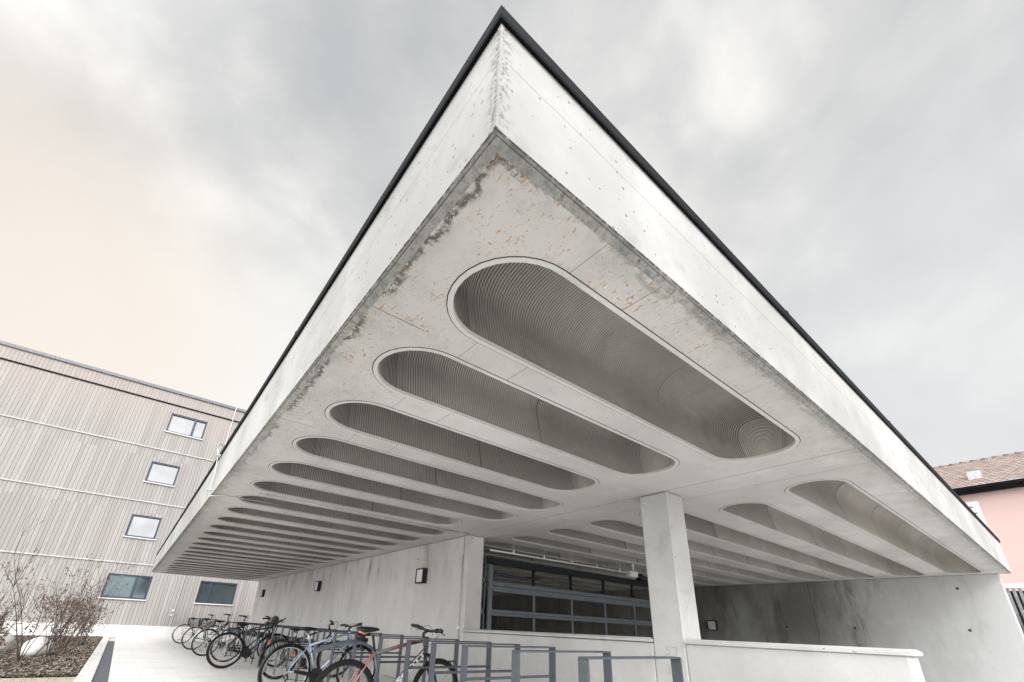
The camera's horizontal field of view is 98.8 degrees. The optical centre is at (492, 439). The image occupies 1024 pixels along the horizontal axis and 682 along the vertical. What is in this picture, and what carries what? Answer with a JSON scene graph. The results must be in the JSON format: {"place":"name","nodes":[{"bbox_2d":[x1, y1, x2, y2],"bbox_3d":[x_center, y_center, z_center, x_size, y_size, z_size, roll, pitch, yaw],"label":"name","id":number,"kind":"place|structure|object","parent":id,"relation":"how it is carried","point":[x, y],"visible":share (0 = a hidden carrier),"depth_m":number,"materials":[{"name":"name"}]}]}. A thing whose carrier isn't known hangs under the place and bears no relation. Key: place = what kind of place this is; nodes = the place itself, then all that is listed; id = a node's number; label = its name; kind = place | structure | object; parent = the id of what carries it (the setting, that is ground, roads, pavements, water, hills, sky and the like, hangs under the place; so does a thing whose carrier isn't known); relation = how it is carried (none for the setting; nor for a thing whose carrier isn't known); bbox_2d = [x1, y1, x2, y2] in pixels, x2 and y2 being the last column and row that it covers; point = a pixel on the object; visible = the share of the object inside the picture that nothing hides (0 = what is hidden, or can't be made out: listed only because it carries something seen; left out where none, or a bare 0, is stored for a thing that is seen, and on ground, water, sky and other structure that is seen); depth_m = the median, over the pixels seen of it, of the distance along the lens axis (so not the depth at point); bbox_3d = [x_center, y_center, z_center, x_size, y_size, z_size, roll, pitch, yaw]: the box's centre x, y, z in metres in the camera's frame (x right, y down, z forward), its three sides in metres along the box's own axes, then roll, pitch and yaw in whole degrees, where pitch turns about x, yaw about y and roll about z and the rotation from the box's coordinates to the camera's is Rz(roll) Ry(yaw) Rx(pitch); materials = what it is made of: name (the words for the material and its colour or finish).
{"place":"outdoors","nodes":[
{"label":"outdoors","id":0,"kind":"place"},
{"bbox_2d":[0,677,75,681],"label":"lawn","id":1,"kind":"structure","parent":0,"point":[58,679],"depth_m":6.96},
{"bbox_2d":[0,634,102,677],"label":"bark mulch","id":2,"kind":"object","parent":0,"point":[69,669],"visible":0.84,"depth_m":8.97,"materials":[{"name":"brown wood"}]},
{"bbox_2d":[0,629,14,653],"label":"boulder","id":3,"kind":"object","parent":2,"relation":"on","point":[10,638],"visible":0.49,"depth_m":10.66,"materials":[{"name":"grey stone"}]},
{"bbox_2d":[0,565,29,631],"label":"bare shrub","id":4,"kind":"object","parent":2,"relation":"on","point":[1,599],"visible":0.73,"depth_m":10.93,"materials":[{"name":"brown plant"}]},
{"bbox_2d":[0,573,52,652],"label":"bare shrub","id":5,"kind":"object","parent":2,"relation":"on","point":[2,628],"visible":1,"depth_m":8.39,"materials":[{"name":"brown plant"}]},
{"bbox_2d":[20,637,54,655],"bbox_3d":[-11.010,5.056,10.605,0.580,0.544,1.014,19,-28,-34],"label":"boulder","id":6,"kind":"object","parent":2,"relation":"on","point":[37,645],"visible":0.58,"depth_m":10.38,"materials":[{"name":"white stone"}]},
{"bbox_2d":[0,489,109,661],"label":"bare shrub","id":7,"kind":"object","parent":2,"relation":"on","point":[22,640],"visible":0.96,"depth_m":9.39,"materials":[{"name":"brown plant"}]},
{"bbox_2d":[36,558,96,648],"bbox_3d":[-12.448,4.666,12.854,1.436,2.683,1.385,12,-25,-21],"label":"bare shrub","id":8,"kind":"object","parent":2,"relation":"on","point":[68,635],"visible":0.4,"depth_m":12.68,"materials":[{"name":"brown plant"}]},
{"bbox_2d":[40,554,141,656],"bbox_3d":[-10.185,4.050,11.012,1.605,2.543,1.765,-1,-24,7],"label":"bare shrub","id":9,"kind":"object","parent":2,"relation":"on","point":[71,618],"visible":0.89,"depth_m":10.65,"materials":[{"name":"brown plant"}]},
{"bbox_2d":[73,572,123,644],"bbox_3d":[-12.844,5.461,14.284,1.379,2.326,1.608,-3,-24,13],"label":"bare shrub","id":10,"kind":"object","parent":2,"relation":"on","point":[92,618],"visible":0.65,"depth_m":14.07,"materials":[{"name":"brown plant"}]},
{"bbox_2d":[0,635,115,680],"bbox_3d":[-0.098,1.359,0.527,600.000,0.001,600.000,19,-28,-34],"label":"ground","id":11,"kind":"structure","parent":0,"point":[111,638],"depth_m":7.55,"materials":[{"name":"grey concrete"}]},
{"bbox_2d":[12,634,115,681],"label":"kerb","id":12,"kind":"structure","parent":11,"relation":"on","point":[87,672],"depth_m":9.15,"materials":[{"name":"grey concrete"}]},
{"bbox_2d":[92,641,114,681],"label":"drainage channel","id":13,"kind":"object","parent":11,"relation":"in","point":[102,672],"visible":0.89,"depth_m":9.15,"materials":[{"name":"grey metal"}]},
{"bbox_2d":[0,340,258,638],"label":"timber building","id":14,"kind":"structure","parent":0,"point":[116,466],"depth_m":21.63,"materials":[{"name":"wood"}]},
{"bbox_2d":[98,573,152,600],"bbox_3d":[-17.728,7.137,21.237,1.820,1.140,0.300,19,-28,-34],"label":"window","id":15,"kind":"structure","parent":14,"relation":"in","point":[136,590],"depth_m":21.27,"materials":[{"name":"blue glass"}]},
{"bbox_2d":[123,514,161,540],"bbox_3d":[-17.754,4.450,22.275,1.320,1.150,0.300,19,-28,-34],"label":"window","id":16,"kind":"structure","parent":14,"relation":"in","point":[140,526],"depth_m":22.30,"materials":[{"name":"glass"}]},
{"bbox_2d":[143,461,179,486],"bbox_3d":[-17.624,1.845,23.412,1.360,1.160,0.300,19,-28,-34],"label":"window","id":17,"kind":"structure","parent":14,"relation":"in","point":[158,473],"depth_m":23.45,"materials":[{"name":"glass"}]},
{"bbox_2d":[164,413,207,439],"bbox_3d":[-17.258,-0.723,24.737,1.820,1.150,0.300,19,-28,-34],"label":"window","id":18,"kind":"structure","parent":14,"relation":"in","point":[181,425],"depth_m":24.77,"materials":[{"name":"glass"}]},
{"bbox_2d":[193,581,236,605],"bbox_3d":[-14.732,8.188,23.371,1.830,1.140,0.300,19,-28,-34],"label":"window","id":19,"kind":"structure","parent":14,"relation":"in","point":[213,593],"depth_m":23.40,"materials":[{"name":"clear glass"}]},
{"bbox_2d":[108,637,409,681],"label":"pavement","id":20,"kind":"structure","parent":0,"point":[148,659],"depth_m":9.93,"materials":[{"name":"grey concrete"}]},
{"bbox_2d":[171,614,222,643],"bbox_3d":[-11.982,7.725,17.928,1.793,1.120,0.560,19,-28,-34],"label":"bicycle","id":21,"kind":"object","parent":20,"relation":"on","point":[181,625],"visible":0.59,"depth_m":17.68,"materials":[{"name":"black metal"}]},
{"bbox_2d":[180,614,240,649],"bbox_3d":[-9.531,6.550,14.993,1.789,1.150,0.560,19,-28,-34],"label":"bicycle","id":22,"kind":"object","parent":20,"relation":"on","point":[192,628],"visible":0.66,"depth_m":14.76,"materials":[{"name":"black paint"}]},
{"bbox_2d":[190,615,259,655],"bbox_3d":[-7.748,5.728,12.858,1.793,1.110,0.560,19,-28,-34],"label":"bicycle","id":23,"kind":"object","parent":20,"relation":"on","point":[206,638],"visible":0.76,"depth_m":12.62,"materials":[{"name":"black metal"}]},
{"bbox_2d":[222,622,265,650],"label":"bicycle rack","id":24,"kind":"object","parent":20,"relation":"on","point":[239,631],"visible":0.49,"depth_m":14.79,"materials":[{"name":"metal"}]},
{"bbox_2d":[206,618,287,668],"bbox_3d":[-5.559,4.672,10.146,1.728,1.076,0.563,14,-26,-25],"label":"bicycle","id":25,"kind":"object","parent":20,"relation":"on","point":[245,652],"visible":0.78,"depth_m":9.90,"materials":[{"name":"black paint"}]},
{"bbox_2d":[210,616,284,661],"bbox_3d":[-6.303,5.166,11.445,1.741,1.137,0.547,19,-28,-34],"label":"bicycle","id":26,"kind":"object","parent":20,"relation":"on","point":[274,618],"visible":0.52,"depth_m":11.42,"materials":[{"name":"black paint"}]},
{"bbox_2d":[228,623,270,652],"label":"bicycle rack","id":27,"kind":"object","parent":20,"relation":"on","point":[247,632],"visible":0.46,"depth_m":14.28,"materials":[{"name":"metal"}]},
{"bbox_2d":[235,624,267,653],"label":"bicycle rack","id":28,"kind":"object","parent":20,"relation":"on","point":[250,634],"visible":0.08,"depth_m":12.96,"materials":[{"name":"metal"}]},
{"bbox_2d":[230,623,276,654],"bbox_3d":[-7.403,6.209,13.648,1.160,0.880,0.092,19,-28,-34],"label":"bicycle rack","id":29,"kind":"object","parent":20,"relation":"on","point":[253,633],"visible":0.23,"depth_m":13.66,"materials":[{"name":"metal"}]},
{"bbox_2d":[240,624,289,658],"bbox_3d":[-6.414,5.722,12.419,1.160,0.880,0.092,19,-28,-34],"label":"bicycle rack","id":30,"kind":"object","parent":20,"relation":"on","point":[263,635],"visible":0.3,"depth_m":12.40,"materials":[{"name":"metal"}]},
{"bbox_2d":[245,625,298,661],"bbox_3d":[-5.905,5.471,11.786,1.160,0.880,0.092,19,-28,-34],"label":"bicycle rack","id":31,"kind":"object","parent":20,"relation":"on","point":[251,636],"visible":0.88,"depth_m":11.85,"materials":[{"name":"metal"}]},
{"bbox_2d":[251,625,302,664],"bbox_3d":[-5.425,5.235,11.190,1.160,0.880,0.092,19,-28,-34],"label":"bicycle rack","id":32,"kind":"object","parent":20,"relation":"on","point":[268,637],"visible":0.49,"depth_m":10.97,"materials":[{"name":"metal"}]},
{"bbox_2d":[257,626,315,666],"bbox_3d":[-4.946,4.999,10.595,1.160,0.880,0.092,19,-28,-34],"label":"bicycle rack","id":33,"kind":"object","parent":20,"relation":"on","point":[278,639],"visible":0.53,"depth_m":10.44,"materials":[{"name":"metal"}]},
{"bbox_2d":[264,627,325,670],"bbox_3d":[-4.467,4.763,9.999,1.160,0.880,0.092,19,-28,-34],"label":"bicycle rack","id":34,"kind":"object","parent":20,"relation":"on","point":[294,640],"visible":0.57,"depth_m":10.05,"materials":[{"name":"metal"}]},
{"bbox_2d":[259,620,350,678],"bbox_3d":[-3.577,4.111,8.637,0.552,1.070,1.692,-17,-30,37],"label":"bicycle","id":35,"kind":"object","parent":20,"relation":"on","point":[303,660],"visible":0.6,"depth_m":8.52,"materials":[{"name":"black paint"}]},
{"bbox_2d":[273,628,336,674],"bbox_3d":[-3.987,4.527,9.403,1.160,0.880,0.092,19,-28,-34],"label":"bicycle rack","id":36,"kind":"object","parent":20,"relation":"on","point":[295,642],"visible":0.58,"depth_m":9.18,"materials":[{"name":"metal"}]},
{"bbox_2d":[257,623,374,681],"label":"bicycle","id":37,"kind":"object","parent":20,"relation":"on","point":[313,674],"visible":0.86,"depth_m":6.52,"materials":[{"name":"blue paint"}]},
{"bbox_2d":[282,629,350,678],"bbox_3d":[-3.490,4.282,8.785,1.160,0.880,0.092,19,-28,-34],"label":"bicycle rack","id":38,"kind":"object","parent":20,"relation":"on","point":[342,675],"visible":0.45,"depth_m":8.88,"materials":[{"name":"metal"}]},
{"bbox_2d":[295,630,365,681],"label":"bicycle rack","id":39,"kind":"object","parent":20,"relation":"on","point":[300,657],"visible":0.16,"depth_m":8.07,"materials":[{"name":"metal"}]},
{"bbox_2d":[308,631,381,680],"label":"bicycle rack","id":40,"kind":"object","parent":20,"relation":"on","point":[316,640],"visible":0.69,"depth_m":7.44,"materials":[{"name":"metal"}]},
{"bbox_2d":[245,535,483,681],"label":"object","id":41,"kind":"structure","parent":20,"relation":"on","point":[384,593],"depth_m":10.25,"materials":[{"name":"concrete"}]},
{"bbox_2d":[314,581,321,590],"bbox_3d":[-5.740,4.811,14.407,0.115,0.310,0.310,19,-28,-34],"label":"wall lamp","id":42,"kind":"object","parent":41,"relation":"attached to","point":[317,587],"visible":1,"depth_m":14.33,"materials":[{"name":"black plastic"}]},
{"bbox_2d":[415,568,427,583],"bbox_3d":[-1.530,2.926,9.424,0.115,0.310,0.310,19,-28,-34],"label":"wall lamp","id":43,"kind":"object","parent":41,"relation":"attached to","point":[421,576],"visible":1,"depth_m":9.36,"materials":[{"name":"black plastic"}]},
{"bbox_2d":[457,539,464,638],"bbox_3d":[-0.603,3.119,8.093,0.039,2.697,0.071,19,-28,-34],"label":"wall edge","id":44,"kind":"object","parent":41,"relation":"attached to","point":[458,627],"depth_m":8.19,"materials":[{"name":"metal"}]},
{"bbox_2d":[326,633,403,681],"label":"bicycle rack","id":45,"kind":"object","parent":20,"relation":"on","point":[399,653],"visible":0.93,"depth_m":6.95,"materials":[{"name":"metal"}]},
{"bbox_2d":[311,624,457,681],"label":"bicycle","id":46,"kind":"object","parent":20,"relation":"on","point":[363,631],"visible":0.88,"depth_m":4.76,"materials":[{"name":"grey paint"}]},
{"bbox_2d":[348,635,428,681],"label":"bicycle rack","id":47,"kind":"object","parent":20,"relation":"on","point":[353,656],"visible":0.66,"depth_m":6.30,"materials":[{"name":"metal"}]},
{"bbox_2d":[374,637,458,681],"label":"bicycle rack","id":48,"kind":"object","parent":20,"relation":"on","point":[454,661],"visible":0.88,"depth_m":5.64,"materials":[{"name":"metal"}]},
{"bbox_2d":[402,640,491,681],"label":"bicycle rack","id":49,"kind":"object","parent":20,"relation":"on","point":[487,666],"visible":0.91,"depth_m":5.08,"materials":[{"name":"metal"}]},
{"bbox_2d":[428,642,519,681],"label":"bicycle rack","id":50,"kind":"object","parent":20,"relation":"on","point":[432,671],"visible":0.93,"depth_m":4.52,"materials":[{"name":"metal"}]},
{"bbox_2d":[460,645,555,681],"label":"bicycle rack","id":51,"kind":"object","parent":20,"relation":"on","point":[551,676],"visible":0.97,"depth_m":4.25,"materials":[{"name":"metal"}]},
{"bbox_2d":[462,629,657,681],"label":"wall","id":52,"kind":"structure","parent":20,"relation":"on","point":[634,670],"depth_m":5.99,"materials":[{"name":"concrete"}]},
{"bbox_2d":[511,650,612,681],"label":"bicycle rack","id":53,"kind":"object","parent":20,"relation":"on","point":[515,669],"visible":1,"depth_m":3.72,"materials":[{"name":"metal"}]},
{"bbox_2d":[480,556,652,641],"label":"sliding gate","id":54,"kind":"structure","parent":20,"relation":"on","point":[570,594],"depth_m":9.47,"materials":[{"name":"metal"}]},
{"bbox_2d":[493,571,568,583],"bbox_3d":[0.880,2.950,9.325,2.381,0.125,0.068,19,-28,-34],"label":"flexible hose","id":55,"kind":"object","parent":54,"relation":"hanging from","point":[513,577],"visible":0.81,"depth_m":9.02,"materials":[{"name":"grey plastic"}]},
{"bbox_2d":[578,656,683,681],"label":"bicycle rack","id":56,"kind":"object","parent":20,"relation":"on","point":[584,669],"visible":1,"depth_m":3.23,"materials":[{"name":"metal"}]},
{"bbox_2d":[640,491,700,681],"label":"concrete column","id":57,"kind":"structure","parent":20,"relation":"on","point":[674,617],"depth_m":5.16,"materials":[{"name":"grey concrete"}]},
{"bbox_2d":[480,574,1023,681],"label":"shaded wall","id":58,"kind":"structure","parent":20,"relation":"on","point":[960,628],"depth_m":11.82,"materials":[{"name":"concrete"}]},
{"bbox_2d":[152,5,1010,596],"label":"canopy roof","id":59,"kind":"structure","parent":58,"relation":"on","point":[548,315],"depth_m":3.92,"materials":[{"name":"concrete"}]},
{"bbox_2d":[258,493,470,534],"bbox_3d":[-1.890,1.296,7.361,3.780,0.033,0.058,19,-28,-34],"label":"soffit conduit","id":60,"kind":"object","parent":59,"relation":"attached to","point":[382,517],"visible":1,"depth_m":7.14,"materials":[{"name":"metal"}]},
{"bbox_2d":[490,549,627,572],"bbox_3d":[1.666,2.617,9.758,4.350,0.278,0.036,19,-28,-34],"label":"ceiling conduit","id":61,"kind":"object","parent":59,"relation":"attached to","point":[544,558],"visible":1,"depth_m":9.55,"materials":[{"name":"grey metal"}]},
{"bbox_2d":[626,564,647,582],"bbox_3d":[3.659,3.357,11.068,0.580,0.439,0.287,19,-28,-34],"label":"security camera","id":62,"kind":"object","parent":59,"relation":"attached to","point":[639,577],"visible":1,"depth_m":11.02,"materials":[{"name":"white paint"}]},
{"bbox_2d":[706,620,718,630],"bbox_3d":[7.431,6.266,14.795,0.115,0.310,0.310,19,-28,-34],"label":"wall lamp","id":63,"kind":"object","parent":58,"relation":"attached to","point":[712,624],"visible":1,"depth_m":14.75,"materials":[{"name":"black plastic"}]},
{"bbox_2d":[684,639,924,681],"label":"wall","id":64,"kind":"structure","parent":20,"relation":"on","point":[722,661],"depth_m":3.96,"materials":[{"name":"concrete"}]},
{"bbox_2d":[932,451,1023,590],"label":"pink house","id":65,"kind":"structure","parent":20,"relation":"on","point":[989,491],"depth_m":16.13,"materials":[{"name":"paint"}]},
{"bbox_2d":[1004,583,1023,633],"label":"slatted fence","id":66,"kind":"object","parent":20,"relation":"on","point":[1016,598],"visible":0.43,"depth_m":11.42,"materials":[{"name":"white metal"}]},
{"bbox_2d":[0,0,1023,466],"label":"sky","id":67,"kind":"structure","parent":0,"point":[182,182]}
]}

